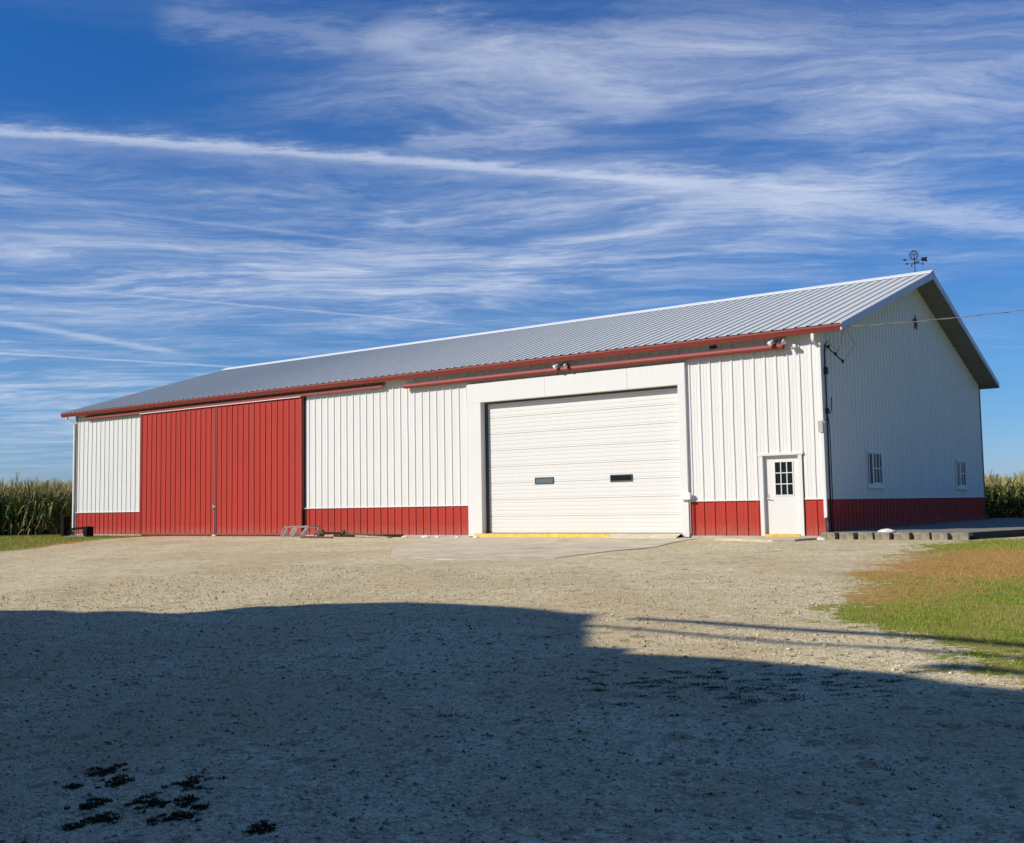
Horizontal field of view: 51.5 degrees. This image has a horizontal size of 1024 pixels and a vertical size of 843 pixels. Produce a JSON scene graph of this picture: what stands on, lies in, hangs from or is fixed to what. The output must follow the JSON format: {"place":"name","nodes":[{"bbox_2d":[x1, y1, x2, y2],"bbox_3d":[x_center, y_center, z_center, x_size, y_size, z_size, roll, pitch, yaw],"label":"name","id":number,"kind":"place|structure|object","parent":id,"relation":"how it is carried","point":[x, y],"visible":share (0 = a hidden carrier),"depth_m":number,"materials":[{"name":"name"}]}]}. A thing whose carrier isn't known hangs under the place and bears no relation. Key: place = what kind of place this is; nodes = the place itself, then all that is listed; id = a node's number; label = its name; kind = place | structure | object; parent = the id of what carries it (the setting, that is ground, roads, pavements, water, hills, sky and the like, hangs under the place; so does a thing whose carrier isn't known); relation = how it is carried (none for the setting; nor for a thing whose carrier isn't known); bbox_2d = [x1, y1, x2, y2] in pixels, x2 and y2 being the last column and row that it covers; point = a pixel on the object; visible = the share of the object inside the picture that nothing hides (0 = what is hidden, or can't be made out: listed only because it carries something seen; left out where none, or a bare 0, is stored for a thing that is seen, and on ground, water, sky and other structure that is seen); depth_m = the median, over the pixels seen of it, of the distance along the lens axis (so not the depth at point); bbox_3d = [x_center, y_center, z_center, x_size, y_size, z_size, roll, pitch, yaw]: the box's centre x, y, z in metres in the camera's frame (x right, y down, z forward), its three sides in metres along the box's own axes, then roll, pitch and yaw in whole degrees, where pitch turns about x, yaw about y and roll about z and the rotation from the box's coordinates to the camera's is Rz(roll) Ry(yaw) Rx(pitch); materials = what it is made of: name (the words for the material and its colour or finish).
{"place":"outdoors","nodes":[
{"label":"outdoors","id":0,"kind":"place"},
{"bbox_2d":[0,473,73,535],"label":"corn field","id":1,"kind":"structure","parent":0,"point":[35,508],"depth_m":47.65,"materials":[{"name":"green plant"}]},
{"bbox_2d":[0,516,1023,842],"bbox_3d":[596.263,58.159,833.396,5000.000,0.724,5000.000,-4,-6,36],"label":"ground","id":2,"kind":"structure","parent":0,"point":[82,564],"depth_m":8.35,"materials":[{"name":"grey gravel"}]},
{"bbox_2d":[0,533,151,550],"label":"lawn grass","id":3,"kind":"structure","parent":2,"relation":"on","point":[36,537],"depth_m":40.84,"materials":[{"name":"green plant"}]},
{"bbox_2d":[61,516,93,536],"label":"loading stand","id":4,"kind":"object","parent":2,"relation":"on","point":[66,530],"visible":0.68,"depth_m":43.41,"materials":[{"name":"black metal"}]},
{"bbox_2d":[280,525,319,536],"bbox_3d":[-7.328,3.795,36.700,1.596,0.428,0.408,-4,-6,36],"label":"metal rack","id":5,"kind":"object","parent":2,"relation":"on","point":[293,531],"visible":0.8,"depth_m":36.58,"materials":[{"name":"metal"}]},
{"bbox_2d":[300,529,369,537],"bbox_3d":[-5.852,3.695,35.127,1.858,0.300,1.380,-4,-6,36],"label":"implement drawbar","id":6,"kind":"object","parent":2,"relation":"on","point":[320,533],"visible":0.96,"depth_m":35.25,"materials":[{"name":"metal"}]},
{"bbox_2d":[333,534,403,536],"bbox_3d":[-4.801,3.799,35.334,3.157,0.086,0.090,-4,-6,36],"label":"pipe","id":7,"kind":"object","parent":2,"relation":"on","point":[384,535],"visible":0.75,"depth_m":34.92,"materials":[{"name":"metal"}]},
{"bbox_2d":[355,535,391,537],"bbox_3d":[-4.463,3.707,34.132,0.200,0.065,2.018,3,-6,-38],"label":"board","id":8,"kind":"object","parent":2,"relation":"on","point":[372,536],"visible":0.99,"depth_m":33.93,"materials":[{"name":"beige wood"}]},
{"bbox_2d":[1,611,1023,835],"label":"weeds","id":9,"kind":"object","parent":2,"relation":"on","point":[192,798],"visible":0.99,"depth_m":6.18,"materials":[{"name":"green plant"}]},
{"bbox_2d":[60,270,999,537],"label":"machine shed","id":10,"kind":"structure","parent":2,"relation":"on","point":[770,414],"depth_m":33.30,"materials":[{"name":"white metal"}]},
{"bbox_2d":[139,406,215,534],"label":"sliding door","id":11,"kind":"structure","parent":10,"relation":"in","point":[178,447],"depth_m":41.99,"materials":[{"name":"red metal"}]},
{"bbox_2d":[215,397,302,534],"bbox_3d":[-9.406,1.714,39.272,4.745,4.955,0.091,-4,-6,36],"label":"sliding door","id":12,"kind":"structure","parent":10,"relation":"in","point":[259,491],"depth_m":39.18,"materials":[{"name":"red metal"}]},
{"bbox_2d":[488,388,681,533],"bbox_3d":[1.981,1.251,31.323,6.850,4.105,0.044,-4,-6,36],"label":"overhead door","id":13,"kind":"structure","parent":10,"relation":"in","point":[602,463],"depth_m":31.16,"materials":[{"name":"white metal"}]},
{"bbox_2d":[764,455,800,533],"bbox_3d":[7.007,1.891,27.471,0.958,2.030,0.107,-4,-6,36],"label":"entry door","id":14,"kind":"structure","parent":10,"relation":"in","point":[781,471],"depth_m":27.50,"materials":[{"name":"white metal"}]},
{"bbox_2d":[866,450,883,488],"bbox_3d":[10.244,1.359,29.932,0.125,1.055,1.500,-4,-6,36],"label":"window","id":15,"kind":"structure","parent":10,"relation":"in","point":[872,472],"depth_m":29.90,"materials":[{"name":"white glass"}]},
{"bbox_2d":[903,250,926,271],"bbox_3d":[13.002,-5.162,34.242,0.672,0.729,0.498,-4,-6,36],"label":"weathervane","id":16,"kind":"object","parent":10,"relation":"on","point":[922,259],"visible":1,"depth_m":34.24,"materials":[{"name":"metal"}]},
{"bbox_2d":[828,309,1023,357],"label":"service wire","id":17,"kind":"object","parent":10,"relation":"attached to","point":[922,321],"visible":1,"depth_m":25.05,"materials":[{"name":"grey"}]},
{"bbox_2d":[955,459,968,489],"bbox_3d":[16.062,1.901,37.911,0.125,1.055,1.520,-4,-6,36],"label":"window","id":18,"kind":"structure","parent":10,"relation":"in","point":[963,467],"depth_m":37.82,"materials":[{"name":"white glass"}]},
{"bbox_2d":[391,537,695,559],"bbox_3d":[-0.711,3.299,27.677,9.916,0.315,8.109,-4,-6,36],"label":"concrete apron","id":19,"kind":"object","parent":2,"relation":"on","point":[472,548],"visible":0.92,"depth_m":26.24,"materials":[{"name":"beige concrete"}]},
{"bbox_2d":[715,536,817,541],"bbox_3d":[6.279,2.920,26.121,2.516,0.115,2.185,-4,-6,36],"label":"doorstep slab","id":20,"kind":"structure","parent":2,"relation":"on","point":[764,539],"depth_m":25.68,"materials":[{"name":"concrete"}]},
{"bbox_2d":[821,532,838,538],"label":"edging block","id":21,"kind":"structure","parent":2,"relation":"on","point":[830,535],"depth_m":25.68,"materials":[{"name":"concrete"}]},
{"bbox_2d":[839,532,856,539],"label":"edging block","id":22,"kind":"structure","parent":2,"relation":"on","point":[847,535],"depth_m":25.41,"materials":[{"name":"concrete"}]},
{"bbox_2d":[858,532,874,539],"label":"edging block","id":23,"kind":"structure","parent":2,"relation":"on","point":[866,535],"depth_m":25.15,"materials":[{"name":"concrete"}]},
{"bbox_2d":[875,532,891,539],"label":"edging block","id":24,"kind":"structure","parent":2,"relation":"on","point":[883,535],"depth_m":24.91,"materials":[{"name":"concrete"}]},
{"bbox_2d":[894,532,910,539],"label":"edging block","id":25,"kind":"structure","parent":2,"relation":"on","point":[902,535],"depth_m":24.64,"materials":[{"name":"concrete"}]},
{"bbox_2d":[914,532,931,539],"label":"edging block","id":26,"kind":"structure","parent":2,"relation":"on","point":[922,536],"depth_m":24.38,"materials":[{"name":"concrete"}]},
{"bbox_2d":[838,518,1023,539],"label":"raised gravel bed","id":27,"kind":"object","parent":2,"relation":"on","point":[992,524],"visible":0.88,"depth_m":29.44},
{"bbox_2d":[877,529,896,532],"bbox_3d":[8.885,2.606,25.128,0.441,0.140,0.267,-4,-6,36],"label":"stone","id":28,"kind":"object","parent":27,"relation":"on","point":[888,530],"visible":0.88,"depth_m":25.02,"materials":[{"name":"white stone"}]},
{"bbox_2d":[932,532,949,539],"bbox_3d":[9.811,2.639,24.266,0.348,0.219,0.269,-4,-6,34],"label":"edging block","id":29,"kind":"object","parent":2,"relation":"on","point":[940,535],"depth_m":24.16,"materials":[{"name":"concrete"}]},
{"bbox_2d":[952,532,970,539],"bbox_3d":[10.161,2.610,23.984,0.348,0.220,0.279,-4,-5,33],"label":"edging block","id":30,"kind":"object","parent":2,"relation":"on","point":[961,535],"depth_m":23.89,"materials":[{"name":"concrete"}]},
{"bbox_2d":[970,530,1008,539],"bbox_3d":[11.054,2.643,24.618,1.640,0.187,0.130,3,-6,-38],"label":"edging timber","id":31,"kind":"object","parent":2,"relation":"on","point":[991,534],"visible":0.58,"depth_m":24.54,"materials":[{"name":"grey wood"}]},
{"bbox_2d":[984,468,1023,518],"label":"corn field","id":32,"kind":"structure","parent":2,"relation":"on","point":[1004,498],"depth_m":46.31,"materials":[{"name":"green plant"}]},
{"bbox_2d":[1008,529,1023,536],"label":"edging timber","id":33,"kind":"object","parent":2,"relation":"on","point":[1016,533],"visible":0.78,"depth_m":25.31,"materials":[{"name":"grey wood"}]},
{"bbox_2d":[0,0,1023,490],"label":"sky","id":34,"kind":"structure","parent":0,"point":[189,189],"materials":[{"name":"blue"}]},
{"bbox_2d":[793,537,1023,681],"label":"lawn grass","id":35,"kind":"structure","parent":0,"point":[963,592],"depth_m":12.31,"materials":[{"name":"green plant"}]},
{"bbox_2d":[795,538,1023,676],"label":"dry grass","id":36,"kind":"structure","parent":0,"point":[950,570],"depth_m":17.04,"materials":[{"name":"plant"}]}
]}

